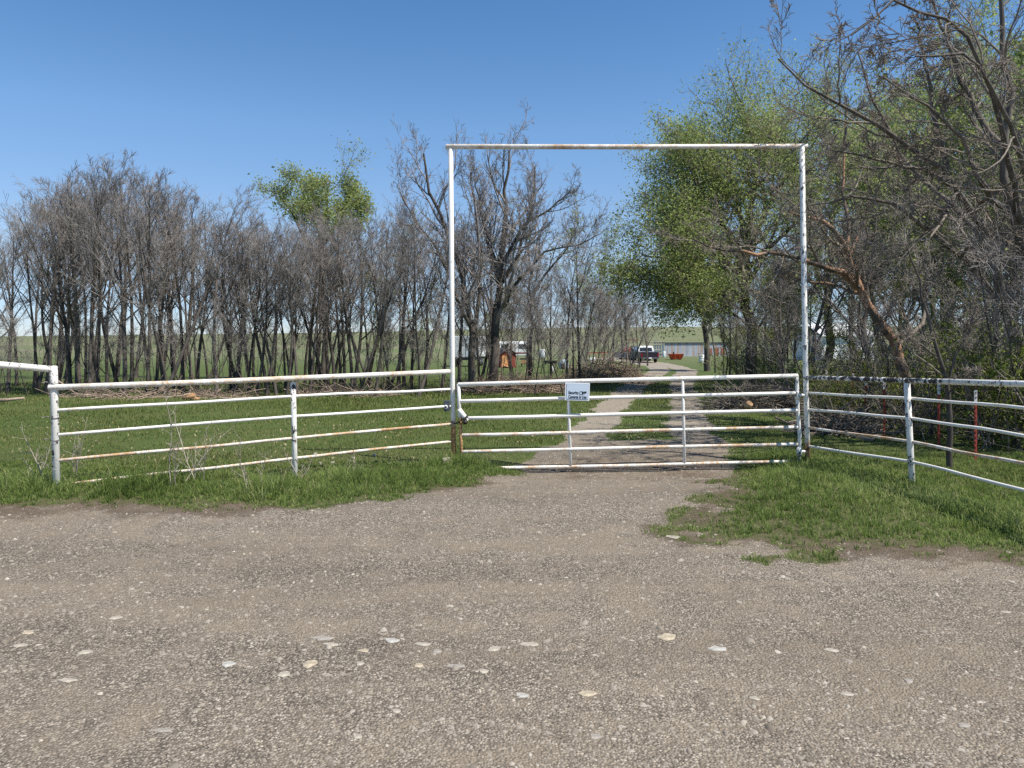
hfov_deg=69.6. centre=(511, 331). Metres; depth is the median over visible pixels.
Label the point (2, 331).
bare sapling
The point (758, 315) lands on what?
bare tree
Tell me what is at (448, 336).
bare tree
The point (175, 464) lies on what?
dead weed
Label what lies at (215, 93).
sky
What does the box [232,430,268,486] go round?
dead weed
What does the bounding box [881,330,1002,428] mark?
shrub
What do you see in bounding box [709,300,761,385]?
bare sapling
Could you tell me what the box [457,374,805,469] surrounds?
farm gate
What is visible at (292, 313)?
bare tree
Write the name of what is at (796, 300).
bare tree
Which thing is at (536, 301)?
bare tree
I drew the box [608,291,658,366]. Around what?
bare tree
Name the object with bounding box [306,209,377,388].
bare tree
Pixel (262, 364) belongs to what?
bare tree
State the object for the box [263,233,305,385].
bare tree
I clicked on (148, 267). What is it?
bare tree
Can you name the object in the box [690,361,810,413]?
brush pile
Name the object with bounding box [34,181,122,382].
bare tree
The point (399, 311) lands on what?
bare tree
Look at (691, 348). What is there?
metal shed
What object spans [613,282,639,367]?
bare tree
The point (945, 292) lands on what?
bare sapling
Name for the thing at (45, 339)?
bare tree
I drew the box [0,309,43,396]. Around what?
bare sapling
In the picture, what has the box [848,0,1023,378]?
leafy tree
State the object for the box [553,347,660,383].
brush pile
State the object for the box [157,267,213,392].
bare sapling
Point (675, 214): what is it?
leafy tree
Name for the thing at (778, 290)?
bare sapling
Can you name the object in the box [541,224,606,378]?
bare tree
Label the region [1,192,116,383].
bare tree
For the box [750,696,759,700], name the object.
flat stone
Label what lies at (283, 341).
bare tree
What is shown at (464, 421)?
chain
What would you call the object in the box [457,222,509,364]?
bare tree
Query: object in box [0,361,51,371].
pipe fence
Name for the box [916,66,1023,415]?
bare tree
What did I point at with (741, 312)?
bare tree
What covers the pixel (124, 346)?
bare tree
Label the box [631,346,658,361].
pickup truck
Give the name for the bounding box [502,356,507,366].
door
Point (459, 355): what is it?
bare tree
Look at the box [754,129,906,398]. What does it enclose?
bare tree
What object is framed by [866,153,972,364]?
bare tree
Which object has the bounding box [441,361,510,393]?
brush pile
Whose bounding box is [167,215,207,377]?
bare tree
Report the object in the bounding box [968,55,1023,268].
bare tree
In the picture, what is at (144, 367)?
bare sapling
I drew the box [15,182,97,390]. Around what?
bare tree
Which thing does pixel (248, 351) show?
bare sapling
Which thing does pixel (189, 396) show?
cut log
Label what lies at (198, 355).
bare tree
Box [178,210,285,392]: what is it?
bare tree
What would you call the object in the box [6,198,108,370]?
bare tree
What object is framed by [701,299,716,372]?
bare tree
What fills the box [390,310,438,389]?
bare sapling
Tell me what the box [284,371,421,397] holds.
brush pile
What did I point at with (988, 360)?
shrub
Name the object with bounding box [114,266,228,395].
bare sapling
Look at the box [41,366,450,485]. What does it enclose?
pipe fence
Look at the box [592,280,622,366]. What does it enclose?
bare tree
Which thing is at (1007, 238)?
bare sapling
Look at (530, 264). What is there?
bare sapling
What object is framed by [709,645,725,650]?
flat stone
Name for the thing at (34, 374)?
bare tree
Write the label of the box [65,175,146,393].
bare tree
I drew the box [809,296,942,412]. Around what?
shrub
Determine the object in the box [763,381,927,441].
brush pile
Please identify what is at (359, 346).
bare tree
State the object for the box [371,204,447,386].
bare tree
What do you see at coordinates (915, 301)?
bare tree
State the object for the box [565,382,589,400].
warning sign
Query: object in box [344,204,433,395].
bare tree
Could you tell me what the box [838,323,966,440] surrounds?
shrub
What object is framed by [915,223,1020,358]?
budding tree
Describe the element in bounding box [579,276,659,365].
bare sapling
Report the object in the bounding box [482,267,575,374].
bare sapling
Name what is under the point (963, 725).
flat stone
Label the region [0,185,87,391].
bare tree
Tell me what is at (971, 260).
bare sapling
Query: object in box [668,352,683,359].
feed hopper
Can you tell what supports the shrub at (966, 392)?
on the pasture
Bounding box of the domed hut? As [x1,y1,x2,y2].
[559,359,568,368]
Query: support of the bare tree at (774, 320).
on the pasture
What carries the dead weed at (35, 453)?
on the pasture
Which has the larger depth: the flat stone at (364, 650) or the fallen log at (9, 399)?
the fallen log at (9, 399)
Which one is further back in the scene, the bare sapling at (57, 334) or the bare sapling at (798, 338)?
the bare sapling at (57, 334)
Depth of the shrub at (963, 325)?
14.09 m
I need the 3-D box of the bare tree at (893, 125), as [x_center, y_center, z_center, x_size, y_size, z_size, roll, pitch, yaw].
[11.105,-2.365,20.739,4.212,8.831,5.077,0,0,27]
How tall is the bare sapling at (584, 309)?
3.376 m
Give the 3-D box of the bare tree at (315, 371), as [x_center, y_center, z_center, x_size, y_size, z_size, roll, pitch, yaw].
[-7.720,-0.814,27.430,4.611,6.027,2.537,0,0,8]
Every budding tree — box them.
[247,280,273,375]
[360,210,422,385]
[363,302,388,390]
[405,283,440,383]
[481,282,514,380]
[483,185,586,379]
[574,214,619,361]
[711,288,785,381]
[736,257,839,384]
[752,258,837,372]
[816,202,965,395]
[817,210,948,403]
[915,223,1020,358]
[958,205,1023,343]
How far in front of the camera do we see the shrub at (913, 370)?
12.44 m
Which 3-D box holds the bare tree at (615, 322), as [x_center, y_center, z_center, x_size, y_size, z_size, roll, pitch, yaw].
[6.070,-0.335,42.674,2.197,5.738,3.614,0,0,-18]
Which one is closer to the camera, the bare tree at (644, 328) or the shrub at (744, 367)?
the shrub at (744, 367)
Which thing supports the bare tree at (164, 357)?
on the pasture
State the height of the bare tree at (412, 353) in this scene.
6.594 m
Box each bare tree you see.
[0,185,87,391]
[0,207,44,391]
[0,218,41,286]
[0,218,45,385]
[0,236,35,337]
[1,189,95,395]
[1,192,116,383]
[1,194,76,388]
[3,160,124,392]
[5,202,91,383]
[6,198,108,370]
[9,164,148,382]
[13,176,123,378]
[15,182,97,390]
[18,191,123,393]
[20,182,107,391]
[28,176,189,376]
[33,154,129,393]
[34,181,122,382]
[47,185,156,382]
[48,170,131,392]
[59,176,178,396]
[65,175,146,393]
[66,148,182,391]
[77,187,135,328]
[81,179,287,395]
[88,179,179,387]
[99,170,189,377]
[100,188,255,388]
[104,171,216,391]
[111,165,202,394]
[114,182,228,390]
[117,198,213,380]
[123,193,198,391]
[131,183,218,375]
[139,239,221,388]
[154,221,274,386]
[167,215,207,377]
[170,199,237,391]
[170,214,280,392]
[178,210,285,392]
[188,209,271,392]
[196,210,312,394]
[207,219,268,384]
[208,219,296,393]
[210,255,249,376]
[213,224,317,395]
[217,228,280,384]
[247,207,382,389]
[251,240,325,387]
[255,229,318,390]
[261,209,336,394]
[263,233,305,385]
[266,238,358,385]
[272,220,346,390]
[282,203,359,384]
[290,218,354,389]
[291,212,408,388]
[292,224,361,391]
[298,216,394,373]
[299,223,376,387]
[303,253,324,384]
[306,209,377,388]
[307,220,394,378]
[308,205,375,389]
[310,212,436,391]
[324,214,488,390]
[334,218,411,384]
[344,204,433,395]
[358,232,432,385]
[369,207,444,389]
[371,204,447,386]
[375,210,500,396]
[377,193,440,389]
[384,110,519,392]
[400,236,454,385]
[412,194,494,383]
[418,209,477,387]
[447,213,517,381]
[455,96,612,381]
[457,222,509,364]
[482,242,540,378]
[513,252,566,378]
[528,257,583,379]
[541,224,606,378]
[548,254,603,378]
[548,273,623,368]
[551,205,628,378]
[574,281,605,364]
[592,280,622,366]
[596,285,623,371]
[605,278,631,366]
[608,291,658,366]
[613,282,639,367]
[623,288,651,367]
[633,294,654,365]
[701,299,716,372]
[705,273,751,374]
[717,270,761,343]
[718,268,738,374]
[723,223,820,390]
[729,244,768,314]
[734,257,771,382]
[751,248,788,339]
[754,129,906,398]
[756,236,798,366]
[758,0,1023,431]
[760,143,936,413]
[767,236,815,383]
[770,235,821,371]
[782,117,977,366]
[795,121,946,393]
[799,0,1023,261]
[799,232,820,372]
[823,171,945,355]
[824,105,991,393]
[837,49,1007,353]
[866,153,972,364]
[883,59,1023,282]
[885,14,1023,295]
[886,219,950,354]
[889,20,1023,359]
[892,94,1020,395]
[912,84,1023,309]
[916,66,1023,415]
[949,116,1023,315]
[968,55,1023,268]
[989,158,1023,322]
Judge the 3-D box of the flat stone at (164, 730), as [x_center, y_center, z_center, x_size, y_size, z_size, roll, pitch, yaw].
[-1.502,1.711,3.141,0.112,0.024,0.033,0,0,0]
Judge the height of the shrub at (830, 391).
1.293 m
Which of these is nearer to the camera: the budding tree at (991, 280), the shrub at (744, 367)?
the budding tree at (991, 280)
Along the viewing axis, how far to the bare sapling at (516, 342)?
25.84 m
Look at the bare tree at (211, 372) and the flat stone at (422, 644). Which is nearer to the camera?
the flat stone at (422, 644)
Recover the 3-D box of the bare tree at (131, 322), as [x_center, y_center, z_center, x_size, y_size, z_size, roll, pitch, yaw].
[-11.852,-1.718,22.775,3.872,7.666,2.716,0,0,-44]
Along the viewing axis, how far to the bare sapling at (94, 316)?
24.86 m
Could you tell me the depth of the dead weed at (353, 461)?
8.32 m
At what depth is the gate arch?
9.50 m
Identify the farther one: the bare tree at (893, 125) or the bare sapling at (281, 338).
the bare sapling at (281, 338)
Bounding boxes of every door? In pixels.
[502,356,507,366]
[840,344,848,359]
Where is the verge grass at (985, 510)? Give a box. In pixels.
[0,444,1023,566]
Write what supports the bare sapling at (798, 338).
on the pasture
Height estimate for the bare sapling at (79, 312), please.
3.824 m
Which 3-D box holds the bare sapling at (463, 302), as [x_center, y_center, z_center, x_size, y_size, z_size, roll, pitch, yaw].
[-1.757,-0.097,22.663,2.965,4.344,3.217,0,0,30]
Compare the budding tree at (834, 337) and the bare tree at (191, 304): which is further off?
the bare tree at (191, 304)
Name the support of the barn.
on the pasture
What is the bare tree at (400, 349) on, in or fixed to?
on the pasture
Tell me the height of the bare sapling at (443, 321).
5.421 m
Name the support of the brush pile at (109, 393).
on the pasture
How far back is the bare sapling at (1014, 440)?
11.08 m
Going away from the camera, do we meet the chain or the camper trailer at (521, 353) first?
the chain
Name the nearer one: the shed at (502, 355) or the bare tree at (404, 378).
the bare tree at (404, 378)
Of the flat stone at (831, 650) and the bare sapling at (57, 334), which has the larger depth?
the bare sapling at (57, 334)
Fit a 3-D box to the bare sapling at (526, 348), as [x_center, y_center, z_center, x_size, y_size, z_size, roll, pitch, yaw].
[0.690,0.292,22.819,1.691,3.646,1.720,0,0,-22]
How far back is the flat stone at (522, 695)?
3.43 m
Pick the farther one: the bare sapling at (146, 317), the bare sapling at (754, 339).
the bare sapling at (146, 317)
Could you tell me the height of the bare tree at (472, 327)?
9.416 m
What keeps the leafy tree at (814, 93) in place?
on the pasture
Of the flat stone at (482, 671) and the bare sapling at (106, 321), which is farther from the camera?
the bare sapling at (106, 321)
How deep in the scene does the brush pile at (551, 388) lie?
23.47 m
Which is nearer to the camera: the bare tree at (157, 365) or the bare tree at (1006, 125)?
the bare tree at (1006, 125)
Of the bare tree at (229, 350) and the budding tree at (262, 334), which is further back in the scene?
the budding tree at (262, 334)
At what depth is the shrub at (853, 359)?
19.78 m
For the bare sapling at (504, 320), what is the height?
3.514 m
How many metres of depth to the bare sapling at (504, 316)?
35.08 m
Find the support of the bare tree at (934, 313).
on the pasture
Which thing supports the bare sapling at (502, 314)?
on the pasture
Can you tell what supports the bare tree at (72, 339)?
on the pasture
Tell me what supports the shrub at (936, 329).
on the pasture
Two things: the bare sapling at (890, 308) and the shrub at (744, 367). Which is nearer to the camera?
the bare sapling at (890, 308)
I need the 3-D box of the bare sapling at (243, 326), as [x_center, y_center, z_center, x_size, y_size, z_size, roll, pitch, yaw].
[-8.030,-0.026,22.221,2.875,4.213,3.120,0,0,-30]
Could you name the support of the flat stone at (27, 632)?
on the gravel road
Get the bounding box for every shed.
[499,348,516,367]
[654,342,727,356]
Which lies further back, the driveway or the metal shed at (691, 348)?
the metal shed at (691, 348)
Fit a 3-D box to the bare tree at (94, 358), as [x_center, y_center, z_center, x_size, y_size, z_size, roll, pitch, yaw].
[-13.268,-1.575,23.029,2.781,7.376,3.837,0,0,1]
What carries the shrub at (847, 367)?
on the pasture
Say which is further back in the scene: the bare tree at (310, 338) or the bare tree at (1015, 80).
the bare tree at (310, 338)
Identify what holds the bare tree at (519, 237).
on the pasture
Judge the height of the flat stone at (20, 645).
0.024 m
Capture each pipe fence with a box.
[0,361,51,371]
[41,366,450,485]
[803,375,1023,491]
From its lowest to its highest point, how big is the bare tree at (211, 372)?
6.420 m
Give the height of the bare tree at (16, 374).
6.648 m
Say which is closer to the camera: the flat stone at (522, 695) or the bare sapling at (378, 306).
the flat stone at (522, 695)
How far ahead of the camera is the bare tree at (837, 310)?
15.86 m
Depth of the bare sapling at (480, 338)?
23.17 m
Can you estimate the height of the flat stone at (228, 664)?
0.024 m
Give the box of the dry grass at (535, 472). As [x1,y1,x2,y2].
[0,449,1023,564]
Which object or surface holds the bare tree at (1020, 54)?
on the pasture
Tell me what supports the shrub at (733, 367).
on the pasture
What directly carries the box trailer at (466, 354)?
on the pasture
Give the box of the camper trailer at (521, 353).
[500,341,526,355]
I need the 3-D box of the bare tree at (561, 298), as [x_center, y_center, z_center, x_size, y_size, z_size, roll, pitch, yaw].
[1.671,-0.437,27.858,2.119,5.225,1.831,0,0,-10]
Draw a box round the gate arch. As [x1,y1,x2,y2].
[445,144,809,459]
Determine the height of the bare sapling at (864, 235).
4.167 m
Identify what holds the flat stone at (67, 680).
on the gravel road
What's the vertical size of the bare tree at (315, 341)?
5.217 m
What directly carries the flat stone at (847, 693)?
on the gravel road
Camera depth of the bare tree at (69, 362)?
23.60 m
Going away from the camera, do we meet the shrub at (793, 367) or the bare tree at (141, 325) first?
the shrub at (793, 367)
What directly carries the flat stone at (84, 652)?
on the gravel road
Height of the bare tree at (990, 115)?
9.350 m
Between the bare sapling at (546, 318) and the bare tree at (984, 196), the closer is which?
the bare tree at (984, 196)
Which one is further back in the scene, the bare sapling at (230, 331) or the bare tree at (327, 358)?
the bare tree at (327, 358)
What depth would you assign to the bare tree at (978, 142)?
23.05 m
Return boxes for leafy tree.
[247,130,380,373]
[553,26,889,389]
[658,200,777,370]
[742,26,957,367]
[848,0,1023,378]
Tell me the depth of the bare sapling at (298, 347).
26.16 m
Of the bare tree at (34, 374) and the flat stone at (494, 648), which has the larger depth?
the bare tree at (34, 374)
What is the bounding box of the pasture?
[0,326,1023,564]
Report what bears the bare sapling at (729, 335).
on the pasture
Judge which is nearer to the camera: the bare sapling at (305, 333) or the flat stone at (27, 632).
the flat stone at (27, 632)
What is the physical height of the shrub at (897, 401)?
1.568 m
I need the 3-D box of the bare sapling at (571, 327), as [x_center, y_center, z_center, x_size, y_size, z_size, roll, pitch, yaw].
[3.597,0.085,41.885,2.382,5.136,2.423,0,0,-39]
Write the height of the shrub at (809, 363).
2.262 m
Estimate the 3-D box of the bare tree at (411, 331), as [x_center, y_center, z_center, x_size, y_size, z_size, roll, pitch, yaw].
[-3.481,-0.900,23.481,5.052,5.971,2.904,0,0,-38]
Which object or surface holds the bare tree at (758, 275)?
on the pasture
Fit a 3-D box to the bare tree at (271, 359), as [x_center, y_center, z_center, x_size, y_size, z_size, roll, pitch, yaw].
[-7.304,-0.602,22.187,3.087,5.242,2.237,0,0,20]
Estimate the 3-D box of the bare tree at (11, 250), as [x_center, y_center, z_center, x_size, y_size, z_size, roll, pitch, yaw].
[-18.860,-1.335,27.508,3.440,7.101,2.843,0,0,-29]
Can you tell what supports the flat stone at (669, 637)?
on the gravel road
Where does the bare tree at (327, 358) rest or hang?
on the pasture
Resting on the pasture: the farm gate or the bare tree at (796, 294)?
the bare tree at (796, 294)
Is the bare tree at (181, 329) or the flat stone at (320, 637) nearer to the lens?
the flat stone at (320, 637)
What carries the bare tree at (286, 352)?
on the pasture
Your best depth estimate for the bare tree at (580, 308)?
34.01 m
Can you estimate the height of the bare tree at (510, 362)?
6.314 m
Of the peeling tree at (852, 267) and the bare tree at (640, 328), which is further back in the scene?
the bare tree at (640, 328)
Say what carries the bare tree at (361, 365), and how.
on the pasture
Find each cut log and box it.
[182,393,195,399]
[743,401,752,409]
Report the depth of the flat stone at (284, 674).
3.64 m
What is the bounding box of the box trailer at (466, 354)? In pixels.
[455,336,485,365]
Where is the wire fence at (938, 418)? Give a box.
[826,371,1022,459]
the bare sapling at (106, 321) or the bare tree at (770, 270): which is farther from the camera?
the bare tree at (770, 270)
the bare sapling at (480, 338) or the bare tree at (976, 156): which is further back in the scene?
the bare sapling at (480, 338)
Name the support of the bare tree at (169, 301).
on the pasture
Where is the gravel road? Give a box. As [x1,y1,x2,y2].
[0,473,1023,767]
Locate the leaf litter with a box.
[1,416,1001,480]
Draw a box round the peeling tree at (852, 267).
[645,75,950,428]
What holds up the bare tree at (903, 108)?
on the pasture
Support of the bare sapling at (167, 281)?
on the pasture
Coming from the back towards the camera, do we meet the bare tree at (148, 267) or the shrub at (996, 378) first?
the bare tree at (148, 267)
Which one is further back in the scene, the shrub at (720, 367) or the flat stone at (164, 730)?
the shrub at (720, 367)
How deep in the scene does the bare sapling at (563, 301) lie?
36.71 m
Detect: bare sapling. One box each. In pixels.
[0,303,35,396]
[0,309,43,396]
[0,319,27,396]
[14,258,143,388]
[18,292,94,375]
[39,298,91,382]
[56,277,117,392]
[81,302,122,389]
[97,314,178,392]
[111,259,183,390]
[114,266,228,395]
[121,264,184,381]
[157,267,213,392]
[179,263,268,376]
[191,261,298,394]
[194,285,277,392]
[208,303,281,376]
[260,326,314,375]
[265,272,335,386]
[268,277,315,375]
[313,266,387,387]
[331,255,396,381]
[351,284,416,386]
[360,261,428,386]
[363,309,401,389]
[384,307,444,389]
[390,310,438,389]
[408,256,492,393]
[422,278,463,367]
[434,272,540,378]
[442,280,491,365]
[443,293,505,371]
[444,271,537,352]
[454,297,527,368]
[467,257,548,378]
[477,284,523,380]
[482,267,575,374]
[505,243,572,394]
[508,283,564,385]
[512,261,585,395]
[516,288,566,372]
[519,276,603,392]
[546,287,582,363]
[551,287,598,395]
[555,291,596,372]
[568,287,632,370]
[574,269,636,378]
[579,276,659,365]
[582,283,631,378]
[587,298,618,373]
[589,279,645,366]
[613,290,682,372]
[700,287,801,389]
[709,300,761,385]
[720,285,831,384]
[739,243,829,406]
[763,287,822,391]
[809,242,944,424]
[842,218,960,422]
[860,198,1023,436]
[875,191,1023,435]
[890,183,995,468]
[901,180,1023,451]
[939,195,1023,440]
[995,301,1023,444]
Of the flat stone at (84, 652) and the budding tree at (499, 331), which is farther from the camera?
the budding tree at (499, 331)
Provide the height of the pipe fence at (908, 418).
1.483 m
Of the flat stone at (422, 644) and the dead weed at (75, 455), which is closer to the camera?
the flat stone at (422, 644)
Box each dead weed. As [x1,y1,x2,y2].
[12,423,60,475]
[63,416,90,474]
[159,382,236,485]
[167,408,215,479]
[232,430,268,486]
[280,445,316,476]
[346,450,362,468]
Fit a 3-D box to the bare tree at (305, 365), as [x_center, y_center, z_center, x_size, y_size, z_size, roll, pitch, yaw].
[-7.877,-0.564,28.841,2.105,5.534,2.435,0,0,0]
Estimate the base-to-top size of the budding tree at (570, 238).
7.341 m
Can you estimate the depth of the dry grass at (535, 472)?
7.60 m
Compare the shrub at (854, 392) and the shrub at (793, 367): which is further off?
the shrub at (793, 367)
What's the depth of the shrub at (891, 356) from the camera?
16.78 m
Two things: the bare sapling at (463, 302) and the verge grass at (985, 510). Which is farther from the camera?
the bare sapling at (463, 302)
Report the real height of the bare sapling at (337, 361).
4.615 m
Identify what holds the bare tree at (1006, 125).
on the pasture
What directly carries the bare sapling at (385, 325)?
on the pasture
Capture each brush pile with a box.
[35,374,265,399]
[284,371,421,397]
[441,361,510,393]
[463,357,582,393]
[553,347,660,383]
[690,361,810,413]
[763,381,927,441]
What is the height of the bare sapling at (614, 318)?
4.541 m
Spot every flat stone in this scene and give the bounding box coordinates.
[13,643,27,646]
[22,630,33,633]
[57,678,77,682]
[77,650,92,654]
[109,616,122,619]
[147,728,173,732]
[222,661,236,667]
[276,671,289,676]
[302,660,317,668]
[308,635,334,640]
[323,642,337,645]
[353,734,361,738]
[356,648,368,652]
[357,661,364,665]
[386,638,399,642]
[414,642,430,645]
[414,663,423,667]
[432,649,441,653]
[446,664,464,667]
[480,668,488,673]
[487,646,500,650]
[516,692,528,697]
[519,642,538,645]
[578,690,597,696]
[590,733,602,739]
[657,633,675,640]
[665,535,679,538]
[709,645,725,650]
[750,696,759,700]
[823,648,838,651]
[840,692,853,695]
[957,722,970,727]
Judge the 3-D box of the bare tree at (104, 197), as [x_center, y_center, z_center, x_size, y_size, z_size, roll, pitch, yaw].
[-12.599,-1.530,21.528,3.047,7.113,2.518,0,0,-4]
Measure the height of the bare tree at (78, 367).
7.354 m
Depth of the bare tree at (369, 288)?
28.16 m
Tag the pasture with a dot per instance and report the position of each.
(690, 362)
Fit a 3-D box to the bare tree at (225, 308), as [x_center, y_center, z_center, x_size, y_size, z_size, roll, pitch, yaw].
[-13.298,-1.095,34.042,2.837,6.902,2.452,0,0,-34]
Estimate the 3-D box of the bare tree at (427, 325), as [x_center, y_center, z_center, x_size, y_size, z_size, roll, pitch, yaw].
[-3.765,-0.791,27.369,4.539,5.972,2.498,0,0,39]
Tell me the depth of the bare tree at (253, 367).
28.45 m
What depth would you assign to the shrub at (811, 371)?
15.40 m
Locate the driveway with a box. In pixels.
[517,358,734,473]
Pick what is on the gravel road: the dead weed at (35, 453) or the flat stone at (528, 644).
the flat stone at (528, 644)
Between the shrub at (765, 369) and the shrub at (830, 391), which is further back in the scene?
the shrub at (765, 369)
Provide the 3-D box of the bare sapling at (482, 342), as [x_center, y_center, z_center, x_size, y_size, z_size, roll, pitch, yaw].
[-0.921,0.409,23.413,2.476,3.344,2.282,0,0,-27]
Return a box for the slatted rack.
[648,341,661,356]
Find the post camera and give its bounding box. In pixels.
[444,400,449,410]
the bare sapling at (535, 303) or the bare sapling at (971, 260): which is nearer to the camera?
the bare sapling at (971, 260)
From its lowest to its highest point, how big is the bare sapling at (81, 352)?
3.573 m
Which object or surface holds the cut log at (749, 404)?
on the brush pile at (758, 402)
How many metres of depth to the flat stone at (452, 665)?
3.74 m
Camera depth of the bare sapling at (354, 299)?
23.77 m
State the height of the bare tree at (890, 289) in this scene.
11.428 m
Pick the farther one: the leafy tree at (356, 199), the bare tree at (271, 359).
the leafy tree at (356, 199)
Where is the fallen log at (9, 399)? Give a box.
[0,397,24,401]
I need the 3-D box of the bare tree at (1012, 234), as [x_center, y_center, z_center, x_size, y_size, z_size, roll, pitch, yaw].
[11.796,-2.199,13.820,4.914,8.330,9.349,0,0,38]
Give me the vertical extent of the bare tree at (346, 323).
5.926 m
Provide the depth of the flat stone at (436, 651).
3.89 m
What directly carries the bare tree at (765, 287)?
on the pasture
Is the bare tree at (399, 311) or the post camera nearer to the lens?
the post camera
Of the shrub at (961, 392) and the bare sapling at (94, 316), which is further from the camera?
the bare sapling at (94, 316)
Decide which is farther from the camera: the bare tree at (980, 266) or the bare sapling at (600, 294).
the bare sapling at (600, 294)
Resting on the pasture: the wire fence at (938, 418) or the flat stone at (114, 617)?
the wire fence at (938, 418)
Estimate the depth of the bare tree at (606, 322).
38.06 m
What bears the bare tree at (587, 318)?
on the pasture
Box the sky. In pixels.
[0,0,1023,335]
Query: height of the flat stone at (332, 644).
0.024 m
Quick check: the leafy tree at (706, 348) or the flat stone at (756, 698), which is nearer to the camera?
the flat stone at (756, 698)
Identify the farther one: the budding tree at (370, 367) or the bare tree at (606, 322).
the bare tree at (606, 322)
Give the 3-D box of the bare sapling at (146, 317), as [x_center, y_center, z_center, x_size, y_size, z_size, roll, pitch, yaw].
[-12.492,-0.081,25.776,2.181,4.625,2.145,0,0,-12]
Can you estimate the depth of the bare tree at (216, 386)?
22.02 m
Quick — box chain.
[451,415,468,423]
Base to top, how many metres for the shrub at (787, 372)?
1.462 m
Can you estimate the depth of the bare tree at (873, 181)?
22.56 m
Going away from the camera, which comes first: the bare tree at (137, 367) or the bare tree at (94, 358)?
the bare tree at (94, 358)
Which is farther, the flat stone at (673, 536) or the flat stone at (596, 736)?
the flat stone at (673, 536)
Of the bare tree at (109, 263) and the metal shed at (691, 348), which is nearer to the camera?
the bare tree at (109, 263)
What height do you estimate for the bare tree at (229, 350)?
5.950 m
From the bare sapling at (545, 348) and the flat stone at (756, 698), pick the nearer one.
the flat stone at (756, 698)
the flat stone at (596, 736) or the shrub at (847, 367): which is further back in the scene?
the shrub at (847, 367)
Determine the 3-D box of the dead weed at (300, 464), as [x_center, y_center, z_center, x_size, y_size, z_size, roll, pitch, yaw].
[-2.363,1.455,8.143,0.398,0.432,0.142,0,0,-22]
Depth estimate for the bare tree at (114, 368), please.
26.01 m
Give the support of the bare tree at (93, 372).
on the pasture
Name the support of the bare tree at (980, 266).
on the pasture
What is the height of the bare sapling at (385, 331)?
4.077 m
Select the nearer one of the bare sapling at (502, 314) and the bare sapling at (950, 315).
the bare sapling at (950, 315)
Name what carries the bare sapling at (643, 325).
on the pasture
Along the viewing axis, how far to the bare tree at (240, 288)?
28.41 m
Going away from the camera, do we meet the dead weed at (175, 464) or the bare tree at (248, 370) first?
the dead weed at (175, 464)
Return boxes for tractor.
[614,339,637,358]
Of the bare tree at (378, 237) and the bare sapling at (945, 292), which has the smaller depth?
the bare sapling at (945, 292)
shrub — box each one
[698,341,740,374]
[729,339,767,380]
[730,351,780,384]
[740,346,792,390]
[746,345,802,390]
[769,350,835,397]
[790,352,882,408]
[797,324,862,390]
[799,361,861,416]
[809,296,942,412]
[811,330,917,403]
[824,349,889,423]
[826,327,912,400]
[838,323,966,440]
[847,307,941,409]
[854,347,964,424]
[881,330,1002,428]
[888,327,1023,435]
[915,263,1023,429]
[918,305,1009,418]
[919,322,1004,435]
[931,305,1023,450]
[935,313,1023,434]
[939,316,1023,431]
[976,346,1023,447]
[994,337,1023,414]
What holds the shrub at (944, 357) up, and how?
on the pasture
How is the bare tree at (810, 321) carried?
on the pasture
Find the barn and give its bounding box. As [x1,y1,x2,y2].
[793,324,873,359]
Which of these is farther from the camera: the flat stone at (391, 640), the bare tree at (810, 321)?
the bare tree at (810, 321)
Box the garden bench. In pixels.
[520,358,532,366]
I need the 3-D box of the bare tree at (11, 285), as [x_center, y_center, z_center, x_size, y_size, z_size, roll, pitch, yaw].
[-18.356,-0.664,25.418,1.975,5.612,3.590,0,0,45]
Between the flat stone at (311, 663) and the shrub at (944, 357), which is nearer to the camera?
the flat stone at (311, 663)
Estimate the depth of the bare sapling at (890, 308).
12.88 m
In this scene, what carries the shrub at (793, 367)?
on the pasture
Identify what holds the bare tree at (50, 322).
on the pasture
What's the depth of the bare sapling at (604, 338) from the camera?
40.75 m
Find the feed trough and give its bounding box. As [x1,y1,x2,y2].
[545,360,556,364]
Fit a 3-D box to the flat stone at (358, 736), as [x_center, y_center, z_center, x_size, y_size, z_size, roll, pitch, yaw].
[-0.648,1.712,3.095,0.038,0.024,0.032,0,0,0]
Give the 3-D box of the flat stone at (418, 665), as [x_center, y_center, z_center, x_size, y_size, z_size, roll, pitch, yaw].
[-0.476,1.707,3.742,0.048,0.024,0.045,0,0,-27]
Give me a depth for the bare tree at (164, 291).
23.53 m
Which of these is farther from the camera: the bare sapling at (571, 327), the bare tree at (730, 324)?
the bare sapling at (571, 327)
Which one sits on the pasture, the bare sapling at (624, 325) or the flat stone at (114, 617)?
the bare sapling at (624, 325)
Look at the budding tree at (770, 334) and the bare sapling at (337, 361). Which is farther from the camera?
the bare sapling at (337, 361)
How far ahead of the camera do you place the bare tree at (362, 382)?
22.14 m

